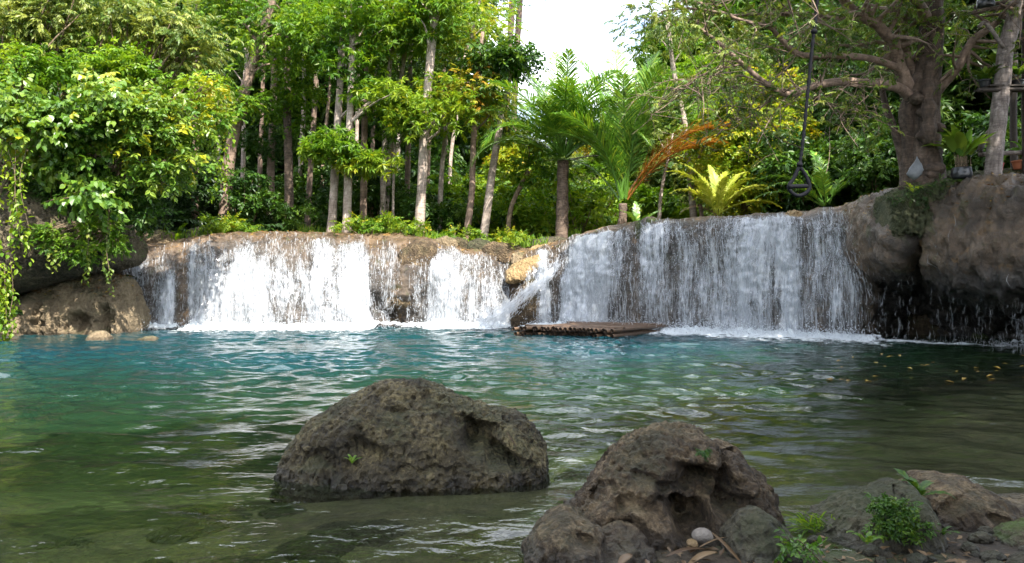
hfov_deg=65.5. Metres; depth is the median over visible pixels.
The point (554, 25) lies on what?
sky
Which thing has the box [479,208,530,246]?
undergrowth shrub
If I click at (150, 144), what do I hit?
shrub
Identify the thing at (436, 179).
undergrowth shrub
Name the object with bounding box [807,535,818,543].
shore stone
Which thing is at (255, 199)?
undergrowth shrub
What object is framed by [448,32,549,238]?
tree
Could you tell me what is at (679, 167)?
background tree
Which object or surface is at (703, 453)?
moss cushion
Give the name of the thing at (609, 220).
undergrowth shrub
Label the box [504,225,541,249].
undergrowth shrub
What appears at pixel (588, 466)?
bed stone
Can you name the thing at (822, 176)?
young palm
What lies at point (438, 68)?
tree
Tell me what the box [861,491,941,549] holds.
creeper
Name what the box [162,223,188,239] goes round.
fern
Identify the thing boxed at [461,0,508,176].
tree
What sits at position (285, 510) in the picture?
bed stone
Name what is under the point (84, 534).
bed stone
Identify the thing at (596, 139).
background tree
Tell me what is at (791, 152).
undergrowth shrub
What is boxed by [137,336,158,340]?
stone
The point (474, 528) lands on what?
ground
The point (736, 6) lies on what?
background tree
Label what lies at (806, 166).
undergrowth shrub
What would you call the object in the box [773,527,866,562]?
weed
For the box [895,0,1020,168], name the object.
background tree
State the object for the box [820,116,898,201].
undergrowth shrub
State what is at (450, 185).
undergrowth shrub
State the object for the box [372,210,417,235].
undergrowth shrub
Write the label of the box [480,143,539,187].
background tree
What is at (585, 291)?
waterfall
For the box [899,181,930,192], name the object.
fern
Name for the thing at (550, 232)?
undergrowth shrub
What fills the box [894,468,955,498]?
fern
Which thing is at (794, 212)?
ledge stone
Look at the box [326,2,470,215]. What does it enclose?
tree
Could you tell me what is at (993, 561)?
shore stone
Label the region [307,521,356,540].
bed stone
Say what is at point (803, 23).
background tree
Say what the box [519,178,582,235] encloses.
undergrowth shrub
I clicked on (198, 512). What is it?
bed stone
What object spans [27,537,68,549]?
bed stone
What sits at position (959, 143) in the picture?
potted plant
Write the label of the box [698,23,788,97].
tree
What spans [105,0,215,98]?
tree
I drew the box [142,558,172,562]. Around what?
bed stone
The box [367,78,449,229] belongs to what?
tree
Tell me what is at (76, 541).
bed stone
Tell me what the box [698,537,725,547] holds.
dry leaf
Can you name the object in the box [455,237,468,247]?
ledge stone
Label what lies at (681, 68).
background tree
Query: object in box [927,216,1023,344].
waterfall
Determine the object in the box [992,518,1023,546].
stone
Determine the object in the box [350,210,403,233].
undergrowth shrub
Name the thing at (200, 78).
shrub
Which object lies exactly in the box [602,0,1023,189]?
gnarled tree
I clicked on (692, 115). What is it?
tree
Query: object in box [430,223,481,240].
undergrowth shrub
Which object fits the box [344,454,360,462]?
fern
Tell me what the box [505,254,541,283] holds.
ledge stone
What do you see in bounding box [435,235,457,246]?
ledge stone
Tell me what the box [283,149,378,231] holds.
undergrowth shrub
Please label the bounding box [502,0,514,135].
palm tree
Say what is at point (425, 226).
undergrowth shrub
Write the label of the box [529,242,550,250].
ledge stone
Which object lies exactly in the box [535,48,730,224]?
palm tree
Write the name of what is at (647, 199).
undergrowth shrub
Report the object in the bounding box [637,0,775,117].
background tree
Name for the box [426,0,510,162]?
tree
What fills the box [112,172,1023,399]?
rock ledge
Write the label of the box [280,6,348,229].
tree
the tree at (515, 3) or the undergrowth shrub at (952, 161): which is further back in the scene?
the tree at (515, 3)
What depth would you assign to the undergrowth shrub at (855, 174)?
23.85 m
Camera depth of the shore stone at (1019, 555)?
4.10 m
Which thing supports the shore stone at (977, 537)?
on the ground at (474, 528)
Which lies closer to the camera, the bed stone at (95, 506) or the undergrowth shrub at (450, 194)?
the bed stone at (95, 506)
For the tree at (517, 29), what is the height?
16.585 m
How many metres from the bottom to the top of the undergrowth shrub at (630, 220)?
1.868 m
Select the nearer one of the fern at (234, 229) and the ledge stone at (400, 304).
the ledge stone at (400, 304)
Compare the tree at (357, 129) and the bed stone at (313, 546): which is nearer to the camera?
the bed stone at (313, 546)
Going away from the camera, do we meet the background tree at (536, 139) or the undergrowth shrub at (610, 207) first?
the undergrowth shrub at (610, 207)
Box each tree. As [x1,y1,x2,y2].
[0,0,90,70]
[4,1,94,61]
[60,0,212,137]
[78,1,204,134]
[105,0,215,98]
[158,8,258,178]
[171,0,260,226]
[178,0,235,183]
[182,0,338,225]
[187,24,325,189]
[194,0,282,177]
[205,47,332,186]
[217,0,308,216]
[226,0,349,206]
[238,13,266,186]
[252,38,466,194]
[263,1,305,176]
[279,0,344,228]
[279,0,394,231]
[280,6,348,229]
[294,36,498,178]
[299,3,407,227]
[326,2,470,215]
[327,0,435,232]
[336,5,435,151]
[344,4,462,222]
[348,4,384,186]
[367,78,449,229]
[369,37,461,219]
[370,13,440,176]
[376,0,483,236]
[397,22,475,189]
[405,40,519,152]
[407,0,529,188]
[411,103,488,176]
[413,0,527,229]
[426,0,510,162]
[432,16,525,238]
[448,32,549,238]
[457,99,542,173]
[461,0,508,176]
[467,48,655,238]
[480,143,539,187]
[483,127,558,233]
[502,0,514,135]
[510,0,547,134]
[516,114,556,166]
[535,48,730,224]
[552,151,604,183]
[572,137,598,178]
[575,146,632,204]
[584,112,614,154]
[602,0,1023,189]
[604,0,721,216]
[616,19,718,129]
[629,118,687,203]
[631,53,652,79]
[633,33,733,215]
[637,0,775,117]
[641,52,727,193]
[647,123,699,218]
[651,94,752,216]
[666,69,742,215]
[671,62,832,215]
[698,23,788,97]
[713,0,793,89]
[738,0,875,200]
[757,0,808,120]
[782,0,976,136]
[788,71,852,139]
[810,5,983,206]
[814,61,880,204]
[826,0,1020,157]
[841,4,991,122]
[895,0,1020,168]
[942,0,1020,130]
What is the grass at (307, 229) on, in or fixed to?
on the ground at (474, 528)
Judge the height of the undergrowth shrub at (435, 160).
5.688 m
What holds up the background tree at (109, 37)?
on the ground at (474, 528)
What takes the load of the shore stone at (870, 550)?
on the ground at (474, 528)
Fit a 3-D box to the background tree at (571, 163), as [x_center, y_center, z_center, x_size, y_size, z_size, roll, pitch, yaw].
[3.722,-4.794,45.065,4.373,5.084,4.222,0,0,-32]
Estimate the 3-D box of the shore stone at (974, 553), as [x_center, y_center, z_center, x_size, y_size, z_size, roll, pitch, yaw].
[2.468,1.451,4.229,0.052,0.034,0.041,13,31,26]
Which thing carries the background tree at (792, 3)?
on the ground at (474, 528)
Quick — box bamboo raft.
[512,321,666,337]
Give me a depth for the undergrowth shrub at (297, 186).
38.07 m
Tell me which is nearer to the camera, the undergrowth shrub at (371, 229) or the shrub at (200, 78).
the shrub at (200, 78)
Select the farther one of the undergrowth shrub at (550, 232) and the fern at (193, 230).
the undergrowth shrub at (550, 232)
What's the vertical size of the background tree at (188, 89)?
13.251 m
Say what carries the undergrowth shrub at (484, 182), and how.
on the ground at (474, 528)
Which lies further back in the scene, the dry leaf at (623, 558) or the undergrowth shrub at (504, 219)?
the undergrowth shrub at (504, 219)
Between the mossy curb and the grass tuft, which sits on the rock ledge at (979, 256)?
the mossy curb
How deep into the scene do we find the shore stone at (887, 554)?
4.24 m
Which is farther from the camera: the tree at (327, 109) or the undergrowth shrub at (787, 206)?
the tree at (327, 109)
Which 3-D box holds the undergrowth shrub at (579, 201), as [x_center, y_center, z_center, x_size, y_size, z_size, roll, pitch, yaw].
[2.670,-3.108,31.719,4.483,3.350,4.471,0,0,-40]
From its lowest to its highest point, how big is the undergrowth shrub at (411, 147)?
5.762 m
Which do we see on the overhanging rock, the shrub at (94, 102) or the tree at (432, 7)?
the shrub at (94, 102)
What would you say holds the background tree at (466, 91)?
on the ground at (474, 528)
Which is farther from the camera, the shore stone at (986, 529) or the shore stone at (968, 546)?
the shore stone at (986, 529)
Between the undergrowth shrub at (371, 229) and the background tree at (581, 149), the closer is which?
the undergrowth shrub at (371, 229)
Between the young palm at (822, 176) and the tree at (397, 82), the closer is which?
the young palm at (822, 176)
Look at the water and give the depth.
14.15 m
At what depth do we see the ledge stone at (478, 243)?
27.87 m
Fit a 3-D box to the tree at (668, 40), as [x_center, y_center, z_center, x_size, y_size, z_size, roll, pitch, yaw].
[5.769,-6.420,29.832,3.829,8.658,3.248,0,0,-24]
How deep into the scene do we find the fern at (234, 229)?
28.21 m
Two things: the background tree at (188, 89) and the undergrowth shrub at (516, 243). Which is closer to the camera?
the undergrowth shrub at (516, 243)
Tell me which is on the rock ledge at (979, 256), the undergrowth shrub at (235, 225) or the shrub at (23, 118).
the undergrowth shrub at (235, 225)
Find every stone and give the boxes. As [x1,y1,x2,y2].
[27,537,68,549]
[65,538,93,545]
[73,532,100,537]
[75,505,104,509]
[85,330,113,339]
[97,528,132,531]
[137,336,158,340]
[140,229,174,242]
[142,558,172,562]
[145,512,252,544]
[182,508,207,515]
[205,554,290,562]
[216,500,275,512]
[258,503,306,516]
[264,512,281,518]
[272,533,354,560]
[291,558,343,562]
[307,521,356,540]
[346,519,410,546]
[383,295,412,308]
[398,239,437,265]
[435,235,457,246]
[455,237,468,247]
[466,238,489,249]
[482,241,508,263]
[499,242,521,248]
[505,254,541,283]
[510,276,540,327]
[511,251,523,264]
[528,236,565,247]
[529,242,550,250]
[554,470,591,480]
[579,463,595,469]
[634,218,657,238]
[755,557,773,562]
[784,209,802,216]
[787,557,802,562]
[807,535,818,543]
[855,544,883,557]
[874,556,886,562]
[882,552,893,557]
[900,552,928,562]
[927,555,936,561]
[960,541,979,552]
[966,531,993,543]
[971,551,979,556]
[975,526,994,534]
[979,550,1006,562]
[985,559,1004,562]
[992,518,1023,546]
[1005,558,1022,562]
[1007,551,1023,562]
[1018,545,1023,550]
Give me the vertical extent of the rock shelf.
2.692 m
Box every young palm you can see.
[617,201,659,220]
[665,162,781,215]
[754,150,879,205]
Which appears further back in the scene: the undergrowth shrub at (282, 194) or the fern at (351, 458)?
the undergrowth shrub at (282, 194)
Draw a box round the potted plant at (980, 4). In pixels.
[975,0,994,8]
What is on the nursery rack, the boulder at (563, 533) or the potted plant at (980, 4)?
the potted plant at (980, 4)
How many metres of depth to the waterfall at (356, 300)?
25.31 m
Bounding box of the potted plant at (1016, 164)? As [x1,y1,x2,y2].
[1006,141,1021,169]
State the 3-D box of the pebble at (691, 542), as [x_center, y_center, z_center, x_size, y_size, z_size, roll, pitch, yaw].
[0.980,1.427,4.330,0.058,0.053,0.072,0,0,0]
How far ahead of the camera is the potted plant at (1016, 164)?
18.36 m
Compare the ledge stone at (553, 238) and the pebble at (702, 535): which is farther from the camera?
the ledge stone at (553, 238)
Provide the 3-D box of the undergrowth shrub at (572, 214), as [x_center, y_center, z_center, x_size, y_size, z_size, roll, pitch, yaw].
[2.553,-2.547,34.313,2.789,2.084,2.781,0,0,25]
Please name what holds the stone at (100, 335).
in the water
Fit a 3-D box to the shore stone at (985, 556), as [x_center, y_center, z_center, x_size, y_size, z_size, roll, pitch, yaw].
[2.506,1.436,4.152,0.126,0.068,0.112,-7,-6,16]
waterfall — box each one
[116,245,179,330]
[173,232,376,332]
[370,240,403,328]
[401,241,510,330]
[475,256,563,328]
[518,244,558,326]
[555,205,904,352]
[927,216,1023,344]
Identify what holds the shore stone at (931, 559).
on the ground at (474, 528)
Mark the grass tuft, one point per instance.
(807, 525)
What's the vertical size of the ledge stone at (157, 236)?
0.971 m
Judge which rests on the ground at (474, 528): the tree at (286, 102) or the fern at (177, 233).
the tree at (286, 102)
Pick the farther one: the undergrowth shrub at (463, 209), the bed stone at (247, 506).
the undergrowth shrub at (463, 209)
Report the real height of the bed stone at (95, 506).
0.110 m
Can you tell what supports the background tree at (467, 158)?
on the ground at (474, 528)
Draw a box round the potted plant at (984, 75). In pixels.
[963,64,1008,87]
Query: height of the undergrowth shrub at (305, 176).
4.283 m
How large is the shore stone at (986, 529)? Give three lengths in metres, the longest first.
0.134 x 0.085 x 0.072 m
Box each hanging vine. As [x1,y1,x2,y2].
[0,144,34,275]
[0,261,20,340]
[41,207,115,296]
[173,100,235,202]
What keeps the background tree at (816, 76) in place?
on the ground at (474, 528)
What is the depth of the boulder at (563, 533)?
4.30 m
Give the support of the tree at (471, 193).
on the ground at (474, 528)
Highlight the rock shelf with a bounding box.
[0,273,150,335]
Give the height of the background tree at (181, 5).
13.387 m
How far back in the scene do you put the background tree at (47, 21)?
44.27 m
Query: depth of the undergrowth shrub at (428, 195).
30.61 m
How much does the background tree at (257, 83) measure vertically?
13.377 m
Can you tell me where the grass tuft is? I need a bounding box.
[783,510,838,537]
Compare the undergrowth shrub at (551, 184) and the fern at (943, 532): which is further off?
the undergrowth shrub at (551, 184)
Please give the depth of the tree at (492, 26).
30.91 m
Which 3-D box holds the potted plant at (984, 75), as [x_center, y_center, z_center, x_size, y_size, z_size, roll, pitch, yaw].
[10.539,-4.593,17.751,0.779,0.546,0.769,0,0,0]
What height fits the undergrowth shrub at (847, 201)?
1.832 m
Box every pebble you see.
[686,538,697,546]
[691,528,713,543]
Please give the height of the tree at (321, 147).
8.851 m
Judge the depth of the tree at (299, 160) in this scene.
39.91 m
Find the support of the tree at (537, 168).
on the rock ledge at (979, 256)
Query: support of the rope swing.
hanging from the gnarled tree at (920, 86)
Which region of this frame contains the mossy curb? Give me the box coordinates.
[973,168,1021,175]
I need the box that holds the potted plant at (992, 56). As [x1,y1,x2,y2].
[976,45,1023,64]
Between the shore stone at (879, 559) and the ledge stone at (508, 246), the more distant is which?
the ledge stone at (508, 246)
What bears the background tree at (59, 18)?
on the ground at (474, 528)
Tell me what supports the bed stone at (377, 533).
on the ground at (474, 528)
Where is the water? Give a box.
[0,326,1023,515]
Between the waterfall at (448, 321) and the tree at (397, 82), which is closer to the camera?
the waterfall at (448, 321)
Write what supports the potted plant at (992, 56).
on the nursery rack
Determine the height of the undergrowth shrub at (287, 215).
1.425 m
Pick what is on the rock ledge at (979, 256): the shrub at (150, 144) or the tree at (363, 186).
the tree at (363, 186)
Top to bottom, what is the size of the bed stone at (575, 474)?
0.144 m
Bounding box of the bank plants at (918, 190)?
[886,174,962,211]
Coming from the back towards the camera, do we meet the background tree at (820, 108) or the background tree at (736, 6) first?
the background tree at (736, 6)
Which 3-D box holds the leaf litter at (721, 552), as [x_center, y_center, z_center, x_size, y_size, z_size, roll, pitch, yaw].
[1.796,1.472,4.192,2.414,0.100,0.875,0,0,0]
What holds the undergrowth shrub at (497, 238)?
on the rock ledge at (979, 256)
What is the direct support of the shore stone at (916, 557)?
on the ground at (474, 528)
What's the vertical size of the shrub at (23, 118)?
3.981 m
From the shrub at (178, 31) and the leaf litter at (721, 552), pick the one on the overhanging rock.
the shrub at (178, 31)
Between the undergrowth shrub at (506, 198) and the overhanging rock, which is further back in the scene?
the undergrowth shrub at (506, 198)
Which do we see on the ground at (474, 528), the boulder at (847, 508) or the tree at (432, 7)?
the boulder at (847, 508)
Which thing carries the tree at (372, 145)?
on the ground at (474, 528)
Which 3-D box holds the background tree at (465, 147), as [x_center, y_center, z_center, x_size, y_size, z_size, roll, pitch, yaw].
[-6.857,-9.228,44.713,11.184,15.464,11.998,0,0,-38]
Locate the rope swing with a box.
[787,0,818,197]
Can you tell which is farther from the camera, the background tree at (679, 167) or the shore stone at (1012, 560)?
the background tree at (679, 167)
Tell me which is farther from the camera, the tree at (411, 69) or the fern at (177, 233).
the tree at (411, 69)
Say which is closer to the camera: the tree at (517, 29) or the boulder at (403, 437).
the boulder at (403, 437)
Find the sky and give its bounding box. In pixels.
[470,0,733,140]
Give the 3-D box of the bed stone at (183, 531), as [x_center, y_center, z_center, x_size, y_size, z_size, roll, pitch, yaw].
[-2.025,1.647,5.269,0.423,0.168,0.790,0,0,41]
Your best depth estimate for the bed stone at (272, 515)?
5.38 m
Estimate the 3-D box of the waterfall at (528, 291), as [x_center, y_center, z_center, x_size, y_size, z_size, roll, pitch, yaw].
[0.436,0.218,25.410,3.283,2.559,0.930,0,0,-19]
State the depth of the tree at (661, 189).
28.95 m
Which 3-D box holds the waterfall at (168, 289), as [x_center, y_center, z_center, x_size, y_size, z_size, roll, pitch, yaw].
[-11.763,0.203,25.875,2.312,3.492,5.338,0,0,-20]
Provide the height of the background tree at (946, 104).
7.800 m
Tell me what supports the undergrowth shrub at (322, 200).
on the ground at (474, 528)
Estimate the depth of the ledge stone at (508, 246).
28.30 m
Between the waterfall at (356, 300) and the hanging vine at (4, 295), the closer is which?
the hanging vine at (4, 295)
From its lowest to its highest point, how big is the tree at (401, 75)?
10.744 m
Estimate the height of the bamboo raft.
0.355 m
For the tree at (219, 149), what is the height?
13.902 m
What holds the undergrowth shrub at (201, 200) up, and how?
on the ground at (474, 528)
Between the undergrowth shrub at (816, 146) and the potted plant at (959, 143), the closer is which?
the potted plant at (959, 143)
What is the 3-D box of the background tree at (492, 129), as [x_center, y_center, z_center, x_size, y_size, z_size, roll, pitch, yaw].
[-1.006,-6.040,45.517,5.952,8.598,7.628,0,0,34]
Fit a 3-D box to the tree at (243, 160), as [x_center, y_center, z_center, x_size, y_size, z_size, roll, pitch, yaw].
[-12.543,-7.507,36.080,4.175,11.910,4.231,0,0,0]
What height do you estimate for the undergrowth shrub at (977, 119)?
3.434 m
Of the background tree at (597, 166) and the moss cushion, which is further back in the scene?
the background tree at (597, 166)
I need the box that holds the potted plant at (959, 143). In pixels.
[922,124,995,179]
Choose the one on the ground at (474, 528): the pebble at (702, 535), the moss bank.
the pebble at (702, 535)
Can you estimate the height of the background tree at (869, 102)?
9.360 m
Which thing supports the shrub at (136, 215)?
on the overhanging rock
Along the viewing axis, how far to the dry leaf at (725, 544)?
4.22 m
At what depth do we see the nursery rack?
17.48 m
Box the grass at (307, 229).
[161,223,580,247]
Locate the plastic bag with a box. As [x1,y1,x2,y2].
[906,157,923,179]
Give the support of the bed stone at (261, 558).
on the ground at (474, 528)
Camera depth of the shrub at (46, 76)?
23.30 m
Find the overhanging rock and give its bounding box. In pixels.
[0,184,148,299]
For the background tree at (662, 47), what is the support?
on the ground at (474, 528)
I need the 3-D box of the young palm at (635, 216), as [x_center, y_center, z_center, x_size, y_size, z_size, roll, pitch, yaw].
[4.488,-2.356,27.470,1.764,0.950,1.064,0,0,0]
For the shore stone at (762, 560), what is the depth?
4.12 m
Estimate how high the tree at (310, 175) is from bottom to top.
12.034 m
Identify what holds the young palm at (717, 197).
on the rock ledge at (979, 256)
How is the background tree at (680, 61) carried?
on the ground at (474, 528)
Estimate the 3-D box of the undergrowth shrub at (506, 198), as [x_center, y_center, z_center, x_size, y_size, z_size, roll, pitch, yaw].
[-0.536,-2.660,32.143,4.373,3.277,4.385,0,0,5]
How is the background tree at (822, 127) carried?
on the ground at (474, 528)
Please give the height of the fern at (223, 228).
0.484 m
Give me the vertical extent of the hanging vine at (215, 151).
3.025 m
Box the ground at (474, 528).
[0,78,1023,562]
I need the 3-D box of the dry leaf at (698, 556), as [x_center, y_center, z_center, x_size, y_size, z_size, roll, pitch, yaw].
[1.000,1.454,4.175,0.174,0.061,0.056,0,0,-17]
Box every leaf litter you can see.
[19,272,142,296]
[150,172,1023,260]
[645,535,1009,562]
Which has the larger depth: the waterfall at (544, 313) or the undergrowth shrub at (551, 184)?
the undergrowth shrub at (551, 184)
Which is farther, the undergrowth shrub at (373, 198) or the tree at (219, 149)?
the tree at (219, 149)
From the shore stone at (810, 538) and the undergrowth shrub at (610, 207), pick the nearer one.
the shore stone at (810, 538)
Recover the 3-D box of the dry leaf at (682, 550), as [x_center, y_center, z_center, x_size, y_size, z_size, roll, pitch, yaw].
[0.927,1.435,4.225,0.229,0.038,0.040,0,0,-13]
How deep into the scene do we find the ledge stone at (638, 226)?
24.38 m
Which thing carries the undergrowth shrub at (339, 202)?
on the ground at (474, 528)
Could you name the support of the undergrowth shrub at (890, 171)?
on the ground at (474, 528)
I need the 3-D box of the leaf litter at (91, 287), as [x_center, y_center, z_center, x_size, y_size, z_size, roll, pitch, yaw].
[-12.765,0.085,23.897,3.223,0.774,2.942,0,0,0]
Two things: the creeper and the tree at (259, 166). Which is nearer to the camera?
the creeper
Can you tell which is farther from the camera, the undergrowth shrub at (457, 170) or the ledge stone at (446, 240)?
the undergrowth shrub at (457, 170)
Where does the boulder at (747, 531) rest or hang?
on the ground at (474, 528)
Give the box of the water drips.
[866,263,1023,352]
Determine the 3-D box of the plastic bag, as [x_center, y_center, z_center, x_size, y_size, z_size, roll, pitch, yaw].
[9.163,-2.580,18.102,0.374,0.540,0.194,0,0,0]
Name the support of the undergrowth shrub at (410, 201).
on the ground at (474, 528)
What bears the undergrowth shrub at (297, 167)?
on the ground at (474, 528)
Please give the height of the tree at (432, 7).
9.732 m
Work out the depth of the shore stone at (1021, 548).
4.31 m
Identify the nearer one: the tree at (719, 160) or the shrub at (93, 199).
the shrub at (93, 199)
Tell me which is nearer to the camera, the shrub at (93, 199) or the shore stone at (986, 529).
the shore stone at (986, 529)
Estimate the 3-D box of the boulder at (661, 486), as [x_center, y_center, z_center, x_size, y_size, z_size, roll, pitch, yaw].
[0.866,1.452,5.018,1.573,1.074,1.374,0,0,0]
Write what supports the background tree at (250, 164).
on the ground at (474, 528)
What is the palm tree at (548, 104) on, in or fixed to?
on the rock ledge at (979, 256)
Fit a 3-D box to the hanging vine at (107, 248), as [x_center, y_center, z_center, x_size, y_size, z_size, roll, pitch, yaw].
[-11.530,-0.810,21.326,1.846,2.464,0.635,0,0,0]
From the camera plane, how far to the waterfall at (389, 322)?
25.77 m
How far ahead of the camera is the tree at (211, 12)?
30.88 m
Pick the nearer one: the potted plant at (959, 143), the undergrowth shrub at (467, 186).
the potted plant at (959, 143)
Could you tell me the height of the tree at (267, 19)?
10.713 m
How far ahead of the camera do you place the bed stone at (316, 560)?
4.47 m
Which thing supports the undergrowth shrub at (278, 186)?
on the ground at (474, 528)
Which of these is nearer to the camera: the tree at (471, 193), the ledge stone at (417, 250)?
the ledge stone at (417, 250)
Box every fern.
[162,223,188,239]
[177,227,211,239]
[214,221,231,232]
[227,222,245,231]
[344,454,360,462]
[846,530,889,543]
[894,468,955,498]
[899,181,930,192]
[940,526,959,534]
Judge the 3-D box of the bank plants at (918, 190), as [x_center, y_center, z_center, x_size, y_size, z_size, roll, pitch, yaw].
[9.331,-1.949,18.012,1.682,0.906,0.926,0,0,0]
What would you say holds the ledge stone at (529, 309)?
on the rock ledge at (979, 256)
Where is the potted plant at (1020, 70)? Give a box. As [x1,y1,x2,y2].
[1011,63,1023,83]
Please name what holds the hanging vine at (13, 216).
hanging from the shrub at (23, 118)
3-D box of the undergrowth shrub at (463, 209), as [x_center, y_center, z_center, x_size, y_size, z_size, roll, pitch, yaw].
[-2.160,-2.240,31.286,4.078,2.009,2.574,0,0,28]
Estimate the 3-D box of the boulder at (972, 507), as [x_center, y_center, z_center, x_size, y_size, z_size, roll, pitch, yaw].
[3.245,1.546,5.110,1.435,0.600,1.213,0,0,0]
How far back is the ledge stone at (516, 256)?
27.26 m
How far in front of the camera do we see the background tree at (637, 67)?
58.09 m
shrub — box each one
[0,0,140,182]
[0,32,175,155]
[0,68,93,196]
[0,155,182,240]
[10,208,135,271]
[17,56,150,196]
[40,178,132,231]
[67,0,243,188]
[83,78,229,215]
[119,63,247,213]
[178,198,210,219]
[198,211,262,234]
[205,166,284,225]
[216,214,257,232]
[250,181,305,207]
[261,174,329,219]
[261,201,327,231]
[265,174,296,205]
[281,143,381,188]
[282,165,326,228]
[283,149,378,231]
[294,185,394,231]
[325,173,405,219]
[329,210,389,235]
[337,170,412,220]
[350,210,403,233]
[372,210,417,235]
[376,143,468,172]
[389,185,439,228]
[389,191,464,234]
[391,141,476,200]
[395,173,447,188]
[397,217,431,236]
[403,165,487,204]
[411,161,486,185]
[426,171,483,206]
[430,176,501,205]
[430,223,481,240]
[431,198,505,240]
[433,190,481,228]
[443,178,551,238]
[455,173,529,205]
[471,226,526,244]
[478,196,555,237]
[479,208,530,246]
[503,233,528,247]
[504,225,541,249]
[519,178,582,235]
[529,160,642,236]
[539,215,554,236]
[542,199,599,230]
[582,212,618,228]
[586,172,665,217]
[613,187,671,221]
[622,182,699,219]
[742,126,845,212]
[743,134,833,212]
[756,157,845,211]
[758,147,846,206]
[811,182,853,206]
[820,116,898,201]
[836,150,974,189]
[850,137,898,194]
[943,149,1021,171]
[944,100,1021,171]
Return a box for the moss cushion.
[694,447,712,461]
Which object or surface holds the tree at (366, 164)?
on the rock ledge at (979, 256)
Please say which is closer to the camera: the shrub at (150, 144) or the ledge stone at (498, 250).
the shrub at (150, 144)
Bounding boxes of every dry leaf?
[618,553,632,562]
[666,547,706,556]
[688,551,717,562]
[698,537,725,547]
[712,532,741,562]
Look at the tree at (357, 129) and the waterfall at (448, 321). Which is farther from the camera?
the tree at (357, 129)
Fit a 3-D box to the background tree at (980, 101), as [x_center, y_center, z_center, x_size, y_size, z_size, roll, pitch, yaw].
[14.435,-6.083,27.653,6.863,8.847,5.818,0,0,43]
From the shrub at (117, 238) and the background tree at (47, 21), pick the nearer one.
the shrub at (117, 238)
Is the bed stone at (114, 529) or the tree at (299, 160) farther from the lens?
the tree at (299, 160)
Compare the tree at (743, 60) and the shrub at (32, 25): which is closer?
the shrub at (32, 25)
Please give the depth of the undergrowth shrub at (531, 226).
31.05 m
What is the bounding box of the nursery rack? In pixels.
[971,0,1023,175]
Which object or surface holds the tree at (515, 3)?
on the ground at (474, 528)
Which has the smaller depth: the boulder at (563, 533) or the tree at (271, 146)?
the boulder at (563, 533)
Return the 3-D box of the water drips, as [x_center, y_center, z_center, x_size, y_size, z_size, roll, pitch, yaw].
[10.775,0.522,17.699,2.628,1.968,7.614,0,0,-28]
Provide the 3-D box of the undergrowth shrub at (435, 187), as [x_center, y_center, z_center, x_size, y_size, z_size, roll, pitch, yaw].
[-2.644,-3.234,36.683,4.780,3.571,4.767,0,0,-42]
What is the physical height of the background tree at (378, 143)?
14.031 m
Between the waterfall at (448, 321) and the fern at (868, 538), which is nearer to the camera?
the fern at (868, 538)
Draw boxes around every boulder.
[269,377,549,503]
[518,504,656,562]
[544,420,785,550]
[717,505,798,562]
[794,477,948,554]
[898,470,1023,532]
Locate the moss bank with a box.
[872,170,954,238]
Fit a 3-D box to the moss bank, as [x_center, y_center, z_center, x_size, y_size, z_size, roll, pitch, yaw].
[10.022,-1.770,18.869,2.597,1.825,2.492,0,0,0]
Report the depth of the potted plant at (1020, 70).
17.65 m
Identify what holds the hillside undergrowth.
on the ground at (474, 528)
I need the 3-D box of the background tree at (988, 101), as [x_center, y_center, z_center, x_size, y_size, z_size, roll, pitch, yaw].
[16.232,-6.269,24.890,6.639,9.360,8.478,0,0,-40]
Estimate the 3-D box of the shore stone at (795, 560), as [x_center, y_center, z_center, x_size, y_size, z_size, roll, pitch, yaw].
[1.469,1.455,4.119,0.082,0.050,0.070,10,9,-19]
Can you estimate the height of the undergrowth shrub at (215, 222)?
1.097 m

